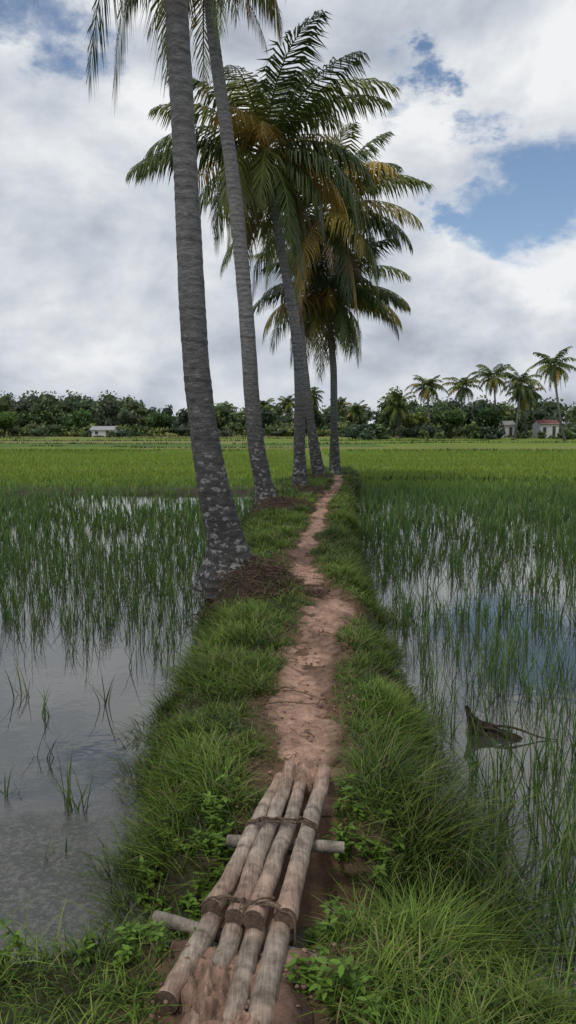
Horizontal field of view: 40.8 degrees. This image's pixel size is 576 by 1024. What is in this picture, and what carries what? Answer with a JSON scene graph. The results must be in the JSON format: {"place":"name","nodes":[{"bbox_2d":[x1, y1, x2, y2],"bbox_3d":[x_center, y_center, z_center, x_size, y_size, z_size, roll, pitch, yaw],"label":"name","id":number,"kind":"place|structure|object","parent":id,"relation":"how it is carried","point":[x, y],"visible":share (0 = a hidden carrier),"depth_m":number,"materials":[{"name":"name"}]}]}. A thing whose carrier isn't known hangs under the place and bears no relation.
{"place":"outdoors","nodes":[
{"label":"outdoors","id":0,"kind":"place"},
{"bbox_2d":[172,474,357,1023],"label":"dirt path","id":1,"kind":"structure","parent":0,"point":[204,991],"depth_m":4.14,"materials":[{"name":"brown soil"}]},
{"bbox_2d":[149,566,355,1019],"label":"dirt clods","id":2,"kind":"object","parent":1,"relation":"on","point":[246,1006],"visible":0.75,"depth_m":3.74,"materials":[{"name":"brown soil"}]},
{"bbox_2d":[0,489,575,1013],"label":"paddy water","id":3,"kind":"structure","parent":0,"point":[36,815],"depth_m":5.42,"materials":[{"name":"grey liquid"}]},
{"bbox_2d":[0,473,575,1018],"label":"rice plants","id":4,"kind":"object","parent":3,"relation":"in","point":[444,499],"visible":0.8,"depth_m":9.89,"materials":[{"name":"green plant"}]},
{"bbox_2d":[465,705,556,741],"bbox_3d":[1.383,1.335,4.817,0.559,0.225,0.109,2,6,15],"label":"fallen palm spathe","id":5,"kind":"object","parent":3,"relation":"on","point":[493,731],"visible":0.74,"depth_m":4.83},
{"bbox_2d":[0,428,575,1023],"bbox_3d":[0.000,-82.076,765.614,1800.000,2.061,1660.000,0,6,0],"label":"ground","id":6,"kind":"structure","parent":0,"point":[320,868],"depth_m":3.39,"materials":[{"name":"green plant"}]},
{"bbox_2d":[0,411,19,435],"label":"broadleaf tree","id":7,"kind":"object","parent":6,"relation":"on","point":[8,418],"visible":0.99,"depth_m":110.57,"materials":[{"name":"green plant"}]},
{"bbox_2d":[62,408,92,429],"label":"broadleaf tree","id":8,"kind":"object","parent":6,"relation":"on","point":[81,418],"visible":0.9,"depth_m":114.25,"materials":[{"name":"green plant"}]},
{"bbox_2d":[91,428,117,436],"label":"walls","id":9,"kind":"structure","parent":6,"relation":"on","point":[103,432],"depth_m":106.46,"materials":[{"name":"paint"}]},
{"bbox_2d":[90,426,118,429],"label":"roof","id":10,"kind":"structure","parent":9,"relation":"on","point":[102,427],"depth_m":107.23,"materials":[{"name":"paint"}]},
{"bbox_2d":[29,0,285,598],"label":"coconut palm","id":11,"kind":"object","parent":6,"relation":"on","point":[227,547],"visible":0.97,"depth_m":7.75,"materials":[{"name":"grey plant"}]},
{"bbox_2d":[145,409,175,429],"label":"broadleaf tree","id":12,"kind":"object","parent":6,"relation":"on","point":[156,419],"visible":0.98,"depth_m":116.10,"materials":[{"name":"green plant"}]},
{"bbox_2d":[123,0,284,511],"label":"coconut palm","id":13,"kind":"object","parent":6,"relation":"on","point":[264,487],"visible":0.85,"depth_m":15.02,"materials":[{"name":"grey plant"}]},
{"bbox_2d":[216,401,238,410],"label":"coconut palm","id":14,"kind":"object","parent":6,"relation":"on","point":[232,405],"visible":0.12,"depth_m":136.29,"materials":[{"name":"green plant"}]},
{"bbox_2d":[0,773,464,1022],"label":"leafy weeds","id":15,"kind":"object","parent":6,"relation":"on","point":[322,985],"visible":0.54,"depth_m":2.60,"materials":[{"name":"green plant"}]},
{"bbox_2d":[152,760,344,1023],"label":"bamboo footbridge","id":16,"kind":"object","parent":6,"relation":"on","point":[257,842],"visible":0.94,"depth_m":2.48,"materials":[{"name":"wood"}]},
{"bbox_2d":[126,10,401,486],"bbox_3d":[-0.549,-5.947,18.983,6.584,11.148,6.161,0,6,0],"label":"coconut palm","id":17,"kind":"object","parent":6,"relation":"on","point":[266,125],"visible":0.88,"depth_m":18.47,"materials":[{"name":"green plant"}]},
{"bbox_2d":[260,398,275,410],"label":"coconut palm","id":18,"kind":"object","parent":6,"relation":"on","point":[264,403],"visible":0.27,"depth_m":138.35,"materials":[{"name":"green plant"}]},
{"bbox_2d":[188,484,369,802],"bbox_3d":[-0.091,0.392,11.716,2.037,0.720,16.914,0,6,3],"label":"dry palm debris","id":19,"kind":"object","parent":6,"relation":"on","point":[275,592],"visible":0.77,"depth_m":7.47,"materials":[{"name":"brown plant"}]},
{"bbox_2d":[275,394,294,420],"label":"coconut palm","id":20,"kind":"object","parent":6,"relation":"on","point":[289,405],"visible":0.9,"depth_m":138.27,"materials":[{"name":"green plant"}]},
{"bbox_2d":[0,464,575,1023],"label":"bund grass","id":21,"kind":"structure","parent":6,"relation":"on","point":[452,942],"depth_m":3.28,"materials":[{"name":"green plant"}]},
{"bbox_2d":[0,389,575,439],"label":"distant treeline","id":22,"kind":"object","parent":6,"relation":"on","point":[42,415],"visible":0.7,"depth_m":123.97,"materials":[{"name":"green plant"}]},
{"bbox_2d":[0,433,575,481],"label":"plants","id":23,"kind":"object","parent":6,"relation":"on","point":[245,436],"visible":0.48,"depth_m":76.07,"materials":[{"name":"green plant"}]},
{"bbox_2d":[305,406,319,423],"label":"broadleaf tree","id":24,"kind":"object","parent":6,"relation":"on","point":[316,413],"visible":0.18,"depth_m":126.40,"materials":[{"name":"green plant"}]},
{"bbox_2d":[311,387,323,408],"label":"coconut palm","id":25,"kind":"object","parent":6,"relation":"on","point":[315,397],"visible":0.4,"depth_m":118.36,"materials":[{"name":"green plant"}]},
{"bbox_2d":[207,122,434,474],"bbox_3d":[1.087,-6.347,23.969,6.543,10.866,6.651,6,8,43],"label":"coconut palm","id":26,"kind":"object","parent":6,"relation":"on","point":[338,242],"visible":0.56,"depth_m":23.52,"materials":[{"name":"green plant"}]},
{"bbox_2d":[250,209,412,474],"bbox_3d":[1.314,-5.498,26.551,5.505,8.622,5.622,2,7,18],"label":"coconut palm","id":27,"kind":"object","parent":6,"relation":"on","point":[342,329],"visible":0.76,"depth_m":26.00,"materials":[{"name":"green plant"}]},
{"bbox_2d":[326,397,351,416],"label":"coconut palm","id":28,"kind":"object","parent":6,"relation":"on","point":[342,403],"visible":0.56,"depth_m":133.19,"materials":[{"name":"green plant"}]},
{"bbox_2d":[341,400,370,423],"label":"coconut palm","id":29,"kind":"object","parent":6,"relation":"on","point":[355,412],"visible":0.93,"depth_m":128.37,"materials":[{"name":"green plant"}]},
{"bbox_2d":[377,385,405,436],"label":"broadleaf tree","id":30,"kind":"object","parent":6,"relation":"on","point":[387,415],"visible":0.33,"depth_m":100.78,"materials":[{"name":"green plant"}]},
{"bbox_2d":[377,391,415,437],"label":"coconut palm","id":31,"kind":"object","parent":6,"relation":"on","point":[399,404],"visible":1,"depth_m":98.66,"materials":[{"name":"green plant"}]},
{"bbox_2d":[401,412,429,436],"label":"broadleaf tree","id":32,"kind":"object","parent":6,"relation":"on","point":[413,420],"visible":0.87,"depth_m":102.59,"materials":[{"name":"green plant"}]},
{"bbox_2d":[404,375,448,427],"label":"coconut palm","id":33,"kind":"object","parent":6,"relation":"on","point":[429,385],"visible":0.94,"depth_m":106.25,"materials":[{"name":"green plant"}]},
{"bbox_2d":[434,402,468,438],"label":"broadleaf tree","id":34,"kind":"object","parent":6,"relation":"on","point":[452,416],"visible":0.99,"depth_m":96.22,"materials":[{"name":"green plant"}]},
{"bbox_2d":[442,371,482,435],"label":"coconut palm","id":35,"kind":"object","parent":6,"relation":"on","point":[462,389],"visible":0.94,"depth_m":110.30,"materials":[{"name":"green plant"}]},
{"bbox_2d":[475,405,503,430],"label":"broadleaf tree","id":36,"kind":"object","parent":6,"relation":"on","point":[491,418],"visible":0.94,"depth_m":90.86,"materials":[{"name":"green plant"}]},
{"bbox_2d":[472,363,510,428],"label":"coconut palm","id":37,"kind":"object","parent":6,"relation":"on","point":[494,380],"visible":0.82,"depth_m":102.25,"materials":[{"name":"green plant"}]},
{"bbox_2d":[498,424,514,436],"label":"walls","id":38,"kind":"structure","parent":6,"relation":"on","point":[506,426],"depth_m":102.41,"materials":[{"name":"paint"}]},
{"bbox_2d":[502,427,511,435],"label":"door and windows","id":39,"kind":"structure","parent":38,"relation":"attached to","point":[510,430],"depth_m":102.40,"materials":[{"name":"paint"}]},
{"bbox_2d":[500,421,514,423],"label":"roof","id":40,"kind":"structure","parent":38,"relation":"on","point":[508,422],"depth_m":103.12,"materials":[{"name":"paint"}]},
{"bbox_2d":[499,365,545,438],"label":"coconut palm","id":41,"kind":"object","parent":6,"relation":"on","point":[518,382],"visible":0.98,"depth_m":96.47,"materials":[{"name":"green plant"}]},
{"bbox_2d":[505,384,542,432],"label":"coconut palm","id":42,"kind":"object","parent":6,"relation":"on","point":[526,405],"visible":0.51,"depth_m":98.63,"materials":[{"name":"green plant"}]},
{"bbox_2d":[532,421,558,437],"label":"walls","id":43,"kind":"structure","parent":6,"relation":"on","point":[537,427],"depth_m":99.46,"materials":[{"name":"paint"}]},
{"bbox_2d":[532,420,559,423],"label":"roof","id":44,"kind":"structure","parent":43,"relation":"on","point":[547,421],"depth_m":100.17,"materials":[{"name":"paint"}]},
{"bbox_2d":[543,426,555,435],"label":"door and windows","id":45,"kind":"structure","parent":43,"relation":"attached to","point":[553,431],"depth_m":99.42,"materials":[{"name":"paint"}]},
{"bbox_2d":[532,346,575,440],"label":"coconut palm","id":46,"kind":"object","parent":6,"relation":"on","point":[553,370],"visible":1,"depth_m":86.38,"materials":[{"name":"green plant"}]},
{"bbox_2d":[0,447,575,489],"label":"rice field","id":47,"kind":"structure","parent":0,"point":[156,458],"depth_m":37.21,"materials":[{"name":"green plant"}]},
{"bbox_2d":[0,0,575,423],"label":"sky","id":48,"kind":"structure","parent":0,"point":[485,114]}
]}

